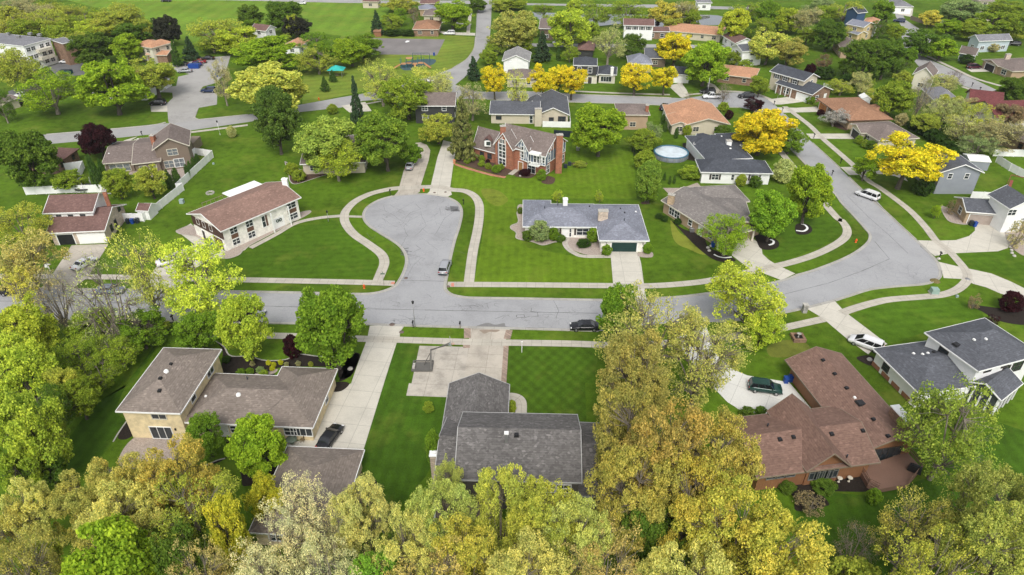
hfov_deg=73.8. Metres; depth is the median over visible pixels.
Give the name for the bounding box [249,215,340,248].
sidewalk
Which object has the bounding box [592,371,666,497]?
oak tree
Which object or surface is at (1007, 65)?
house
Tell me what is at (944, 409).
tree
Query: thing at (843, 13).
tree
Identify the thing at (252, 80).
tree
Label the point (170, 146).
house
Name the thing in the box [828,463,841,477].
window
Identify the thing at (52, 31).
tree
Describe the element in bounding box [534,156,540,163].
window
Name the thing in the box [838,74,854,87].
shrub
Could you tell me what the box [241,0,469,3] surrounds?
road
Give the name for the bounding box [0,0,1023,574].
ground
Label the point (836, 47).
house
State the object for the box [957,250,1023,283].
lawn
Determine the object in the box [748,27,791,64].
tree
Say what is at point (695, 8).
tree
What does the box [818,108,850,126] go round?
blossoming tree
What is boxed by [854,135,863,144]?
shrub
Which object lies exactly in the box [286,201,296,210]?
window
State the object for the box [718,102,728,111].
shrub
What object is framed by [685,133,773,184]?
house
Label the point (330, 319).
maple tree
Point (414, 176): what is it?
driveway
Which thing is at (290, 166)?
shrub
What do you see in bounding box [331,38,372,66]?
maple tree
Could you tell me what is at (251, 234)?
window
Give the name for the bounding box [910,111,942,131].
tree
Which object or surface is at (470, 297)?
kerb
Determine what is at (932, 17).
maple tree
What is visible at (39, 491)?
oak tree
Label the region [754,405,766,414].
shrub
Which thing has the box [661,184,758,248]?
house
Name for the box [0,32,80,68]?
apartment block
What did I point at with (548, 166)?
window
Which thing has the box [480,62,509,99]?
locust tree
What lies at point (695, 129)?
window
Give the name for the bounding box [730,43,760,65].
house
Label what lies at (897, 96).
maple tree
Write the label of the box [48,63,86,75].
parking lot
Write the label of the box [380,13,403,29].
tree
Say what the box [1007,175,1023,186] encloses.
swing set
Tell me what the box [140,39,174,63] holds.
house
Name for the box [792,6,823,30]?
tree
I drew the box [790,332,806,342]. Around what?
brick planter
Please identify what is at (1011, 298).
shrub
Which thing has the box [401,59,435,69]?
play surface
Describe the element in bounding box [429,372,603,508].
house
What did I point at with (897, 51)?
maple tree
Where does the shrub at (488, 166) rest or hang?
on the planting bed at (502, 172)
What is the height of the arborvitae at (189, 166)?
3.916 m
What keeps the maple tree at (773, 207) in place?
on the planting bed at (762, 242)
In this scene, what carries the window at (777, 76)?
in the house at (797, 84)
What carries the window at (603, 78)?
in the house at (606, 73)
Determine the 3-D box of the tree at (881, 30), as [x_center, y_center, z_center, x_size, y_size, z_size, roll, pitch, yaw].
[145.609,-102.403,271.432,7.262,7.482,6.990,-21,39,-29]
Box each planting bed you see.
[118,423,132,439]
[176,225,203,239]
[207,436,276,485]
[218,343,358,380]
[222,211,309,257]
[286,163,325,183]
[334,382,348,391]
[338,352,359,378]
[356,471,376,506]
[455,157,511,175]
[511,205,556,244]
[514,171,535,177]
[541,176,554,183]
[568,238,601,254]
[637,252,652,257]
[671,220,735,261]
[755,234,778,249]
[777,477,868,510]
[795,223,811,234]
[830,121,847,129]
[857,355,873,364]
[942,206,966,223]
[967,304,1023,324]
[1005,232,1023,255]
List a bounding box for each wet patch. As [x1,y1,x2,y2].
[478,323,506,326]
[479,330,499,333]
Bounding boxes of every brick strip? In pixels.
[464,328,470,337]
[501,346,508,381]
[504,330,512,338]
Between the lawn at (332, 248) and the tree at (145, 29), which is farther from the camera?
the tree at (145, 29)
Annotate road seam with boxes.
[35,21,921,327]
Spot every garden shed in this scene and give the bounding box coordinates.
[135,203,157,219]
[373,29,381,36]
[858,93,871,103]
[963,153,991,170]
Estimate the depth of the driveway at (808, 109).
203.21 m
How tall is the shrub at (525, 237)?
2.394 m
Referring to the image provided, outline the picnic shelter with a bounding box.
[327,65,345,75]
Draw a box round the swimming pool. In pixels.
[654,145,688,162]
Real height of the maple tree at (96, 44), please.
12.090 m
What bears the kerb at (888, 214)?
on the ground at (246, 154)
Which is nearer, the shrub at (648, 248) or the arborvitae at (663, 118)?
the shrub at (648, 248)
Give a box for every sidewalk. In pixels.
[0,274,394,285]
[191,124,247,132]
[211,316,825,347]
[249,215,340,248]
[340,185,483,281]
[447,150,851,288]
[466,9,471,33]
[509,169,518,174]
[509,393,526,412]
[562,237,610,257]
[575,91,669,94]
[722,90,770,98]
[782,106,972,314]
[920,53,1001,85]
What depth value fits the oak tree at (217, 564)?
65.26 m
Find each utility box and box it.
[178,198,184,203]
[928,287,939,295]
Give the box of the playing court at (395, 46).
[373,38,444,54]
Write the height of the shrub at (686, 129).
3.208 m
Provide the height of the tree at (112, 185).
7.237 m
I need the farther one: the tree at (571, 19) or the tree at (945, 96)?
the tree at (571, 19)
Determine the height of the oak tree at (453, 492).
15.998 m
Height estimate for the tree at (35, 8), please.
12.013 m
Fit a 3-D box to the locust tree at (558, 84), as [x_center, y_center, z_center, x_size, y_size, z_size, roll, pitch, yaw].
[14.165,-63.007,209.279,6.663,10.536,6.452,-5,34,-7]
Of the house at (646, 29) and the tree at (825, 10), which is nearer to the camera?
the house at (646, 29)
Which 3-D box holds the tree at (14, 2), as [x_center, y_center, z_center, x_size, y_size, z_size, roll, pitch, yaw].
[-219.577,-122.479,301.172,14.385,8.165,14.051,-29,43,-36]
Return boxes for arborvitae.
[85,153,101,188]
[97,158,106,179]
[164,168,173,188]
[171,168,180,184]
[183,164,190,177]
[187,161,192,169]
[190,157,195,166]
[194,153,199,163]
[555,48,560,60]
[660,114,665,124]
[663,122,667,131]
[674,127,679,138]
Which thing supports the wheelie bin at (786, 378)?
on the ground at (246, 154)
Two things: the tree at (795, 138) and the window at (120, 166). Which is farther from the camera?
the tree at (795, 138)
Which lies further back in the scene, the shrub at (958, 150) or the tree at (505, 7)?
the tree at (505, 7)
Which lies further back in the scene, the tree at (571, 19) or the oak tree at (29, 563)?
the tree at (571, 19)
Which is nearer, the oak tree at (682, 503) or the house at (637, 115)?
the oak tree at (682, 503)
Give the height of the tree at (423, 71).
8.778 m
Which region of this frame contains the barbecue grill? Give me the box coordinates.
[907,463,922,475]
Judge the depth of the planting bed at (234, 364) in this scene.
105.38 m
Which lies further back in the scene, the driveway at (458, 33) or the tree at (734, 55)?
the driveway at (458, 33)
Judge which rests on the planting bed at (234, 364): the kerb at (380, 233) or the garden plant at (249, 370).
the garden plant at (249, 370)
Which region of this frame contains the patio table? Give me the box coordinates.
[286,436,296,443]
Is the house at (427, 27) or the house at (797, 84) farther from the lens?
the house at (427, 27)
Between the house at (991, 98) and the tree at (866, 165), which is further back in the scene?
the house at (991, 98)
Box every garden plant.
[221,355,230,363]
[235,368,245,373]
[245,367,253,373]
[256,366,264,373]
[259,369,267,374]
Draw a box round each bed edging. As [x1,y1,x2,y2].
[176,225,204,240]
[216,341,331,360]
[224,210,310,258]
[284,161,326,183]
[510,204,566,244]
[941,206,967,224]
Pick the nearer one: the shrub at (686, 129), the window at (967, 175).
the window at (967, 175)
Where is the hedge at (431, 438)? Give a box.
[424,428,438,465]
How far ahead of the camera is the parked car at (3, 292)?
120.34 m
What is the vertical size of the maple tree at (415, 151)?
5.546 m
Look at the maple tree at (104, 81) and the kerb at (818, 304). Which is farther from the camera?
the maple tree at (104, 81)
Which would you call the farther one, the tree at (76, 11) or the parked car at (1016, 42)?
the tree at (76, 11)
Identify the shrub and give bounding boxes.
[226,125,235,137]
[282,334,301,358]
[284,162,298,174]
[291,169,305,181]
[326,103,337,114]
[384,29,400,35]
[398,29,413,35]
[422,401,433,412]
[477,160,484,166]
[485,163,491,168]
[491,165,500,172]
[509,399,516,412]
[517,207,522,213]
[518,168,530,175]
[522,230,532,240]
[529,220,549,241]
[536,169,546,180]
[548,227,559,240]
[556,233,565,241]
[573,160,586,167]
[576,238,590,247]
[586,227,597,242]
[601,244,612,255]
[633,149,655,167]
[642,243,653,253]
[655,213,662,218]
[660,215,668,221]
[674,218,681,224]
[677,164,700,179]
[682,125,691,135]
[714,125,731,132]
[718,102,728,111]
[724,110,733,119]
[735,174,747,186]
[738,406,754,415]
[749,175,762,187]
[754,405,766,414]
[771,158,795,182]
[778,480,796,494]
[792,490,825,517]
[806,96,815,103]
[809,478,838,496]
[815,66,837,79]
[816,109,825,115]
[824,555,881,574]
[831,519,879,574]
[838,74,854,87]
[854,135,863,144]
[862,139,869,147]
[865,140,876,149]
[866,487,883,505]
[894,113,908,125]
[906,118,916,130]
[911,178,935,196]
[915,123,930,135]
[923,128,942,140]
[931,133,950,145]
[939,140,957,149]
[946,199,957,213]
[950,146,966,155]
[959,54,975,63]
[968,293,982,308]
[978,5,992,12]
[986,313,1000,324]
[987,43,1000,51]
[998,290,1023,312]
[1007,220,1023,248]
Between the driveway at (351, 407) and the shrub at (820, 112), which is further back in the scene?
the shrub at (820, 112)
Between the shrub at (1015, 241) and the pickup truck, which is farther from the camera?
the pickup truck
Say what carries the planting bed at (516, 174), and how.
on the lawn at (608, 173)
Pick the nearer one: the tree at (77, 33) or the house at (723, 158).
the house at (723, 158)
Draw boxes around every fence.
[23,184,103,194]
[63,161,84,179]
[122,148,213,221]
[543,116,570,127]
[554,130,572,139]
[910,16,934,25]
[970,191,989,198]
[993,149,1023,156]
[995,155,1023,176]
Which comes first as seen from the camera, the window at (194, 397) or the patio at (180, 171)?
the window at (194, 397)
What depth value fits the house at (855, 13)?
286.72 m
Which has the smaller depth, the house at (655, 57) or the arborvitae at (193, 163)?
the arborvitae at (193, 163)
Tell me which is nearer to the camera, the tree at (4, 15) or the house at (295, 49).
the house at (295, 49)
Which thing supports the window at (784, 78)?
in the house at (797, 84)
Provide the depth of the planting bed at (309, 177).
162.74 m
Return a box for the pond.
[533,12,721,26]
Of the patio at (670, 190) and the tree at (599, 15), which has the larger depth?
the tree at (599, 15)
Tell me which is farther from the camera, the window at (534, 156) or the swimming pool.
the swimming pool
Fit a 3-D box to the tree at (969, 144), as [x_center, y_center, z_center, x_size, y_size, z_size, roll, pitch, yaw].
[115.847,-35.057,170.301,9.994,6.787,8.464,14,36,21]
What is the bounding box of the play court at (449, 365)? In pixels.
[406,346,467,396]
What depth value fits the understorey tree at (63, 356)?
99.43 m
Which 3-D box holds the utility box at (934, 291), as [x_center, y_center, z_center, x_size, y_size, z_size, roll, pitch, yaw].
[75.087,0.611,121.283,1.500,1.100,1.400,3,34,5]
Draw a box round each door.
[76,232,106,243]
[148,426,175,438]
[212,234,224,249]
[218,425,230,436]
[273,215,284,229]
[518,161,522,169]
[562,228,568,237]
[611,242,637,251]
[673,76,688,82]
[795,92,810,103]
[818,102,827,111]
[966,213,993,224]
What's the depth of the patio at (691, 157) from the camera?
173.44 m
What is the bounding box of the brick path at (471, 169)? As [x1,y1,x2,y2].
[454,164,505,177]
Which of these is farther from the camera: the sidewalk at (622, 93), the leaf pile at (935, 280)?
the sidewalk at (622, 93)
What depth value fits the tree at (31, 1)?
308.20 m
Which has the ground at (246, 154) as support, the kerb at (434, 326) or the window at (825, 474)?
the kerb at (434, 326)
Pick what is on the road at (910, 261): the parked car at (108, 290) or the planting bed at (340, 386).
the parked car at (108, 290)
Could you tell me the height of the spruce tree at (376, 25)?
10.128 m
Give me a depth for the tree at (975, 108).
179.74 m
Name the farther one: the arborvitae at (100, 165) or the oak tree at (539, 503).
the arborvitae at (100, 165)
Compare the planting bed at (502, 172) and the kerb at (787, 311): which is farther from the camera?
the planting bed at (502, 172)
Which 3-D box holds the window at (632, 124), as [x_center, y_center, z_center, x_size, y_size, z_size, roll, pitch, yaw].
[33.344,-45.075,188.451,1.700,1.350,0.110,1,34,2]
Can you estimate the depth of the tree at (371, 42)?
245.86 m
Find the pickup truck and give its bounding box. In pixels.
[702,92,721,98]
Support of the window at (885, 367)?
in the house at (987, 352)
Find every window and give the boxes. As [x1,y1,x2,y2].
[109,164,116,170]
[115,164,122,168]
[123,163,131,170]
[150,414,167,419]
[163,160,174,167]
[166,148,178,155]
[173,158,184,167]
[190,393,196,403]
[207,366,214,378]
[229,226,237,234]
[229,426,235,432]
[232,237,240,245]
[245,220,253,227]
[247,230,255,238]
[261,215,266,227]
[268,535,283,541]
[283,428,297,435]
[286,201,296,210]
[288,211,297,220]
[293,428,313,436]
[499,143,504,151]
[499,150,505,158]
[499,157,505,165]
[527,163,535,173]
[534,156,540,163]
[546,163,549,173]
[556,484,571,492]
[558,116,565,121]
[574,228,590,234]
[600,76,611,81]
[629,122,635,126]
[668,206,674,216]
[674,210,679,217]
[692,127,698,131]
[709,174,720,179]
[773,73,780,78]
[781,76,788,81]
[791,79,798,84]
[807,466,818,480]
[813,471,823,479]
[818,465,829,478]
[823,464,834,477]
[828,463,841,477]
[875,446,903,460]
[881,362,889,373]
[938,346,948,354]
[947,173,953,178]
[957,205,962,214]
[963,173,970,178]
[1006,209,1017,215]
[1011,361,1023,371]
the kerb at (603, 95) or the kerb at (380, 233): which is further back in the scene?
the kerb at (603, 95)
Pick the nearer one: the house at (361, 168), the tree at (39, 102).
the house at (361, 168)
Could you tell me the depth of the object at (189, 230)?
140.53 m
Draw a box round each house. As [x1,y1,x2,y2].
[32,147,79,173]
[42,189,126,244]
[102,123,202,172]
[110,68,171,99]
[115,347,337,439]
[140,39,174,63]
[186,177,300,250]
[252,23,276,37]
[286,37,309,53]
[300,135,367,173]
[361,0,380,7]
[412,19,441,35]
[413,92,457,122]
[418,4,435,15]
[420,0,439,5]
[422,8,440,20]
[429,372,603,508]
[473,123,567,174]
[489,89,569,126]
[502,46,530,72]
[506,69,536,86]
[522,197,649,251]
[539,18,552,39]
[573,56,616,83]
[577,40,594,56]
[614,103,649,129]
[623,18,669,39]
[626,53,652,71]
[642,48,666,66]
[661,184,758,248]
[662,98,730,134]
[665,23,725,41]
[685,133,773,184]
[695,0,711,9]
[717,64,759,85]
[722,32,750,47]
[727,346,917,490]
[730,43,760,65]
[769,64,833,103]
[816,97,893,128]
[832,36,856,57]
[844,6,867,25]
[846,19,874,40]
[849,121,919,147]
[864,17,880,36]
[871,318,1023,413]
[888,0,913,13]
[911,61,938,89]
[915,152,984,193]
[920,86,955,109]
[953,185,1023,231]
[958,45,978,60]
[963,89,1023,129]
[968,33,1012,51]
[972,0,993,4]
[982,53,1023,77]
[1002,130,1023,149]
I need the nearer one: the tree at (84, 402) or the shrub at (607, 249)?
the tree at (84, 402)
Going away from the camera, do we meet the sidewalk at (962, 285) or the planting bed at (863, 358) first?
the planting bed at (863, 358)
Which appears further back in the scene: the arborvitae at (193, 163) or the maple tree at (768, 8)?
the maple tree at (768, 8)
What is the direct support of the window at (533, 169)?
in the house at (512, 147)
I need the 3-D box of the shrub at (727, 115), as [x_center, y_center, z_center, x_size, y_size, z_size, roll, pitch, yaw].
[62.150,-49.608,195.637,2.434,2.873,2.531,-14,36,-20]
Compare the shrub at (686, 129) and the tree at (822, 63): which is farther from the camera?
the tree at (822, 63)
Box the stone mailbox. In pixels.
[801,303,809,312]
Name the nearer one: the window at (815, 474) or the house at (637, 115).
the window at (815, 474)
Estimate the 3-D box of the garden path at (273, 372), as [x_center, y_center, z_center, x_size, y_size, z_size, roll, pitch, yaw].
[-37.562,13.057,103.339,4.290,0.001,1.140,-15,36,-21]
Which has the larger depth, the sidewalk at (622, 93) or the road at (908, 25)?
the road at (908, 25)
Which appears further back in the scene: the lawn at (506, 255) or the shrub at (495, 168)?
the shrub at (495, 168)
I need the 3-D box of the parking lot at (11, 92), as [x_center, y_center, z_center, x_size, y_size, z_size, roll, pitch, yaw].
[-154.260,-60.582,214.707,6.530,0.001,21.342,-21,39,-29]
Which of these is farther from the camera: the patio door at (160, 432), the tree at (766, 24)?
the tree at (766, 24)
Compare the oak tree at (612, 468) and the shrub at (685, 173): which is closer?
the oak tree at (612, 468)
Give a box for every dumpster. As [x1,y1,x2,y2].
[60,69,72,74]
[187,63,199,68]
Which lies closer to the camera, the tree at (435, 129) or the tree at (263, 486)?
the tree at (263, 486)
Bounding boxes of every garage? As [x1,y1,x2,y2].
[1,94,20,108]
[248,446,364,548]
[673,66,688,82]
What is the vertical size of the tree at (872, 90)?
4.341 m
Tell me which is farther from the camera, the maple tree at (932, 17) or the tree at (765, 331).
the maple tree at (932, 17)
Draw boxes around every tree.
[0,0,34,15]
[0,5,19,21]
[0,10,37,33]
[0,44,45,91]
[0,52,30,73]
[0,87,16,122]
[0,129,62,186]
[0,201,54,248]
[0,227,71,298]
[0,265,40,313]
[0,289,64,352]
[0,330,58,405]
[0,389,74,469]
[0,437,49,497]
[0,476,70,547]
[0,495,35,559]
[0,522,64,574]
[4,18,46,36]
[13,534,63,574]
[14,66,77,114]
[16,0,37,14]
[17,451,67,486]
[21,3,55,28]
[22,265,86,333]
[26,8,70,31]
[33,0,63,9]
[34,382,75,436]
[36,2,67,15]
[40,19,75,45]
[41,367,96,400]
[42,366,86,414]
[44,464,122,546]
[49,3,88,26]
[49,168,86,189]
[50,334,100,374]
[53,371,102,421]
[54,416,70,439]
[56,249,162,349]
[57,31,84,50]
[59,512,160,574]
[62,306,118,349]
[65,6,100,30]
[65,31,113,63]
[70,473,167,559]
[71,57,154,114]
[73,2,145,27]
[73,18,107,37]
[74,122,116,157]
[79,350,121,389]
[83,451,151,528]
[87,334,143,370]
[89,13,117,36]
[99,9,130,35]
[100,167,132,198]
[102,223,178,311]
[108,33,143,63]
[110,21,152,41]
[112,3,139,16]
[113,305,168,349]
[129,55,176,98]
[131,164,167,198]
[132,19,153,38]
[133,432,221,530]
[139,321,170,336]
[147,467,241,574]
[148,517,215,574]
[150,14,182,40]
[152,235,245,317]
[164,534,236,574]
[170,39,182,66]
[170,310,221,348]
[181,36,200,60]
[183,409,226,462]
[186,17,255,51]
[194,34,221,52]
[198,514,234,571]
[202,489,254,574]
[206,56,233,105]
[212,26,257,52]
[213,290,275,360]
[223,412,288,477]
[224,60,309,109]
[228,542,291,574]
[229,35,300,68]
[229,496,320,574]
[236,4,264,25]
[241,19,259,28]
[241,470,282,521]
[249,84,302,154]
[264,0,303,27]
[265,469,341,572]
[274,33,292,43]
[281,15,312,37]
[286,14,299,38]
[286,528,360,574]
[292,43,338,73]
[292,114,361,172]
[293,284,366,369]
[296,31,332,47]
[304,41,336,67]
[315,138,361,180]
[319,76,330,91]
[325,471,398,565]
[329,69,337,81]
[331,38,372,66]
[345,32,384,58]
[348,545,401,574]
[350,75,363,123]
[354,109,409,171]
[357,57,400,105]
[370,10,383,33]
[371,501,439,574]
[376,73,434,119]
[378,0,419,10]
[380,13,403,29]
[380,523,408,573]
[383,534,477,574]
[394,6,406,25]
[402,144,423,162]
[404,478,478,574]
[408,7,420,23]
[411,65,453,91]
[418,112,455,143]
[427,70,456,97]
[429,511,503,574]
[432,0,473,29]
[434,453,463,515]
[447,95,478,160]
[455,81,487,120]
[465,56,481,80]
[468,0,486,12]
[469,462,527,552]
[479,47,497,65]
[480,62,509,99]
[484,35,508,55]
[485,524,571,574]
[486,10,537,47]
[488,0,527,8]
[491,0,510,12]
[500,474,579,573]
[505,68,528,100]
[507,26,530,48]
[515,39,533,50]
[526,12,539,31]
[526,62,560,92]
[531,31,551,61]
[532,3,554,15]
[539,491,616,574]
[546,7,592,51]
[549,64,568,91]
[552,190,563,201]
[556,66,587,99]
[556,516,642,574]
[560,46,579,61]
[565,0,583,10]
[570,102,627,156]
[580,17,600,37]
[582,0,612,22]
[583,435,687,560]
[589,28,606,45]
[590,22,626,64]
[591,279,709,384]
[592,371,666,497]
[593,481,645,560]
[595,191,603,201]
[595,281,640,335]
[595,328,670,432]
[606,0,648,23]
[617,396,713,522]
[619,43,640,57]
[619,62,654,95]
[620,487,676,574]
[621,33,646,52]
[623,128,662,150]
[633,534,736,574]
[635,159,661,202]
[635,442,738,563]
[640,186,657,203]
[641,10,651,18]
[646,121,663,138]
[648,0,682,26]
[651,66,678,95]
[654,32,692,65]
[659,313,757,407]
[663,18,682,25]
[665,538,700,573]
[668,404,765,513]
[671,0,693,18]
[671,467,798,574]
[681,40,731,86]
[682,9,701,24]
[683,1,699,11]
[695,213,755,255]
[705,259,787,332]
[716,82,732,101]
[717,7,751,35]
[722,507,835,574]
[726,51,741,64]
[728,2,761,18]
[731,108,799,155]
[737,59,753,66]
[738,308,786,351]
[741,27,759,39]
[743,97,763,110]
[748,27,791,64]
[749,75,769,96]
[749,189,798,241]
[754,0,781,24]
[755,17,776,35]
[770,7,800,32]
[773,36,808,65]
[779,127,809,153]
[784,5,801,28]
[786,163,835,223]
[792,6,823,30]
[797,27,818,44]
[801,0,841,13]
[804,63,816,73]
[812,18,846,51]
[815,5,837,19]
[815,54,832,66]
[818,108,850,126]
[825,78,855,95]
[828,1,863,21]
[838,38,891,77]
[838,59,846,73]
[844,25,851,36]
[847,71,872,95]
[851,154,879,180]
[860,78,876,89]
[864,130,958,189]
[865,482,972,574]
[867,37,907,79]
[867,88,877,102]
[870,0,895,20]
[870,20,888,37]
[874,80,917,115]
[874,521,992,574]
[885,23,907,39]
[890,59,912,73]
[892,70,913,81]
[892,371,1005,486]
[899,28,954,56]
[903,47,917,65]
[909,76,936,115]
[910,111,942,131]
[917,500,1023,574]
[918,10,943,27]
[922,95,971,129]
[924,36,959,60]
[927,73,961,91]
[930,205,941,218]
[933,18,963,35]
[938,0,987,20]
[938,94,960,112]
[940,459,1023,574]
[942,18,962,35]
[942,110,984,145]
[943,71,965,90]
[946,102,1005,136]
[954,132,1000,155]
[959,20,988,40]
[960,97,978,114]
[963,117,1023,152]
[964,11,1017,33]
[983,24,1004,33]
[984,0,1023,13]
[995,77,1023,99]
[995,103,1023,124]
[1000,10,1023,39]
[1001,29,1023,39]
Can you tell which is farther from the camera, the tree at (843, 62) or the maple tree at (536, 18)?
the maple tree at (536, 18)
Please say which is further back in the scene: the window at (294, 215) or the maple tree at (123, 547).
the window at (294, 215)
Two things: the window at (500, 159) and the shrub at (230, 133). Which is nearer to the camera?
the window at (500, 159)
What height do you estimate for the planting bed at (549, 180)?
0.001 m
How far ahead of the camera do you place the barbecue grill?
86.01 m
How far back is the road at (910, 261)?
125.12 m
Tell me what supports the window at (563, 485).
in the house at (482, 427)
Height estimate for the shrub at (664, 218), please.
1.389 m
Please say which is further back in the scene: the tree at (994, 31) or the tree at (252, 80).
the tree at (994, 31)
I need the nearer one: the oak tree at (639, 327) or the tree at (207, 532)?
the tree at (207, 532)
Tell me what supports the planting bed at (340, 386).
on the ground at (246, 154)
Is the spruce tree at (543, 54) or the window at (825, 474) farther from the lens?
the spruce tree at (543, 54)
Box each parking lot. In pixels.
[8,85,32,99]
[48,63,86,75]
[150,56,229,123]
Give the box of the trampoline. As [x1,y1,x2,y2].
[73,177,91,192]
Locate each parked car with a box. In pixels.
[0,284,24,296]
[70,256,97,270]
[94,283,125,294]
[149,98,166,105]
[155,255,174,266]
[177,67,192,72]
[192,59,206,63]
[200,55,214,59]
[200,86,216,92]
[315,423,343,447]
[405,162,415,169]
[438,259,451,274]
[443,30,454,34]
[570,319,599,331]
[699,87,715,93]
[738,91,754,98]
[748,377,782,395]
[893,18,905,22]
[1009,40,1021,45]
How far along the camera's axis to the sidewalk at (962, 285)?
130.63 m
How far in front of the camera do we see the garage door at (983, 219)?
142.48 m
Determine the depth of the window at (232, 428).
91.65 m
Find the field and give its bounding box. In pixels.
[69,0,390,43]
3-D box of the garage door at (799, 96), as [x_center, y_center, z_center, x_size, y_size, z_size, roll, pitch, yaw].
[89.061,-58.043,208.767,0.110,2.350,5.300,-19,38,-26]
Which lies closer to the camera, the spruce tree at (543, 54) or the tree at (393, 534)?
the tree at (393, 534)
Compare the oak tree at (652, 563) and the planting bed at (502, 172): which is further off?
the planting bed at (502, 172)
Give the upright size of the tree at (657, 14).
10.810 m
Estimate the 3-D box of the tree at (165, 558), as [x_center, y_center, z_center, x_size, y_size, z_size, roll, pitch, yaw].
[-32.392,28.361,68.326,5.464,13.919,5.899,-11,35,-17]
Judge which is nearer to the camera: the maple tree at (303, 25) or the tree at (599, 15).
the maple tree at (303, 25)
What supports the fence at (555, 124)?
on the ground at (246, 154)
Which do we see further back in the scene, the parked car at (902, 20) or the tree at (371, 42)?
the parked car at (902, 20)
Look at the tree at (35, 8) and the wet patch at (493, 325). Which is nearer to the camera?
the wet patch at (493, 325)
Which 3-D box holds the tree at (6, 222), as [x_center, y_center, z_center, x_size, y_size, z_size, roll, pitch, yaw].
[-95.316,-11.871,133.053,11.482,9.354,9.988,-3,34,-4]
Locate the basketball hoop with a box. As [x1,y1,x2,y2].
[411,339,453,371]
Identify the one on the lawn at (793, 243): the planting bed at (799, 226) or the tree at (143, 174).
the planting bed at (799, 226)
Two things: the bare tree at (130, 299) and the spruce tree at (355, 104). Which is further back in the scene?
the spruce tree at (355, 104)
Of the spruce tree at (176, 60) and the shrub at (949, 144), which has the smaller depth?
the shrub at (949, 144)
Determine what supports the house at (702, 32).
on the ground at (246, 154)
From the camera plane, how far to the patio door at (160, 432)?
91.63 m
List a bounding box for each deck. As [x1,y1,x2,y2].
[434,503,490,540]
[860,448,924,491]
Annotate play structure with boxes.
[393,57,430,68]
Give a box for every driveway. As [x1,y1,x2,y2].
[42,244,107,289]
[141,224,248,289]
[151,106,167,111]
[283,325,403,452]
[342,102,370,111]
[395,142,429,194]
[428,140,454,196]
[440,31,474,35]
[464,328,509,380]
[611,252,645,298]
[670,83,687,97]
[677,326,809,412]
[706,82,721,93]
[732,237,794,279]
[768,97,802,103]
[777,107,818,112]
[807,134,853,138]
[808,302,886,353]
[841,167,906,180]
[899,8,912,16]
[918,224,1008,255]
[939,262,1023,294]
[968,68,988,71]
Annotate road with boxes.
[0,92,938,330]
[44,0,521,143]
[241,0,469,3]
[509,43,793,48]
[525,3,748,8]
[895,13,930,42]
[902,30,995,90]
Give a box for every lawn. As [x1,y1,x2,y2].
[64,326,171,475]
[225,218,378,278]
[302,35,473,103]
[362,343,445,511]
[452,142,636,198]
[474,199,612,282]
[481,188,507,205]
[506,346,598,421]
[670,221,705,254]
[759,217,842,262]
[767,340,809,356]
[795,423,1023,574]
[851,298,984,343]
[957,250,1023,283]
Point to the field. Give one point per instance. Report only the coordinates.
(346, 19)
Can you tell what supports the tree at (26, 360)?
on the ground at (246, 154)
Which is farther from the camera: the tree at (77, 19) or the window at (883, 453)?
the tree at (77, 19)
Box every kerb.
[46,122,165,134]
[71,288,137,290]
[164,320,368,324]
[180,195,407,294]
[199,114,247,119]
[369,323,404,325]
[393,193,446,197]
[404,324,468,327]
[443,196,602,300]
[453,37,475,67]
[469,326,511,329]
[488,99,739,107]
[509,90,670,97]
[512,327,597,331]
[654,290,727,299]
[715,307,801,322]
[757,275,796,285]
[790,148,871,275]
[809,300,835,307]
[811,143,839,168]
[833,271,942,300]
[848,177,915,239]
[915,240,941,270]
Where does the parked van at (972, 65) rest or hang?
on the driveway at (977, 70)
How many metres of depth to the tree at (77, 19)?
274.67 m
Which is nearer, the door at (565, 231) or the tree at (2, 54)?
the door at (565, 231)
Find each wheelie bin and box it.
[783,375,789,383]
[789,374,793,381]
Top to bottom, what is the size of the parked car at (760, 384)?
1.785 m
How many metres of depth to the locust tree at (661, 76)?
210.07 m
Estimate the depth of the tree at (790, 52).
235.77 m
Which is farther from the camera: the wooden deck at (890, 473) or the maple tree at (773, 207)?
the maple tree at (773, 207)
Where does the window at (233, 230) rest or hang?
in the house at (243, 214)
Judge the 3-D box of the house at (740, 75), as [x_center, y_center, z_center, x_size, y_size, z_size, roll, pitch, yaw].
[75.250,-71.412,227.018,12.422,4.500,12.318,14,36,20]
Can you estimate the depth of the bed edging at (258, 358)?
106.94 m
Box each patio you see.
[105,166,184,177]
[119,437,181,468]
[663,183,699,192]
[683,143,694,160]
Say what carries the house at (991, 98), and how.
on the ground at (246, 154)
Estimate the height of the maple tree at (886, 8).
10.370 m
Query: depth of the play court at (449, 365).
103.66 m
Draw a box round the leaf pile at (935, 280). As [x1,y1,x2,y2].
[930,278,939,283]
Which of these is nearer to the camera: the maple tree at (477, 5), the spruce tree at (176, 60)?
the spruce tree at (176, 60)
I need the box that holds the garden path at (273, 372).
[256,369,277,374]
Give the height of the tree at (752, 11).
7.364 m
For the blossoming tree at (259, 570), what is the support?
on the ground at (246, 154)
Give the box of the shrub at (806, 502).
[792,490,825,517]
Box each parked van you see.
[847,333,884,352]
[855,189,880,200]
[966,63,981,68]

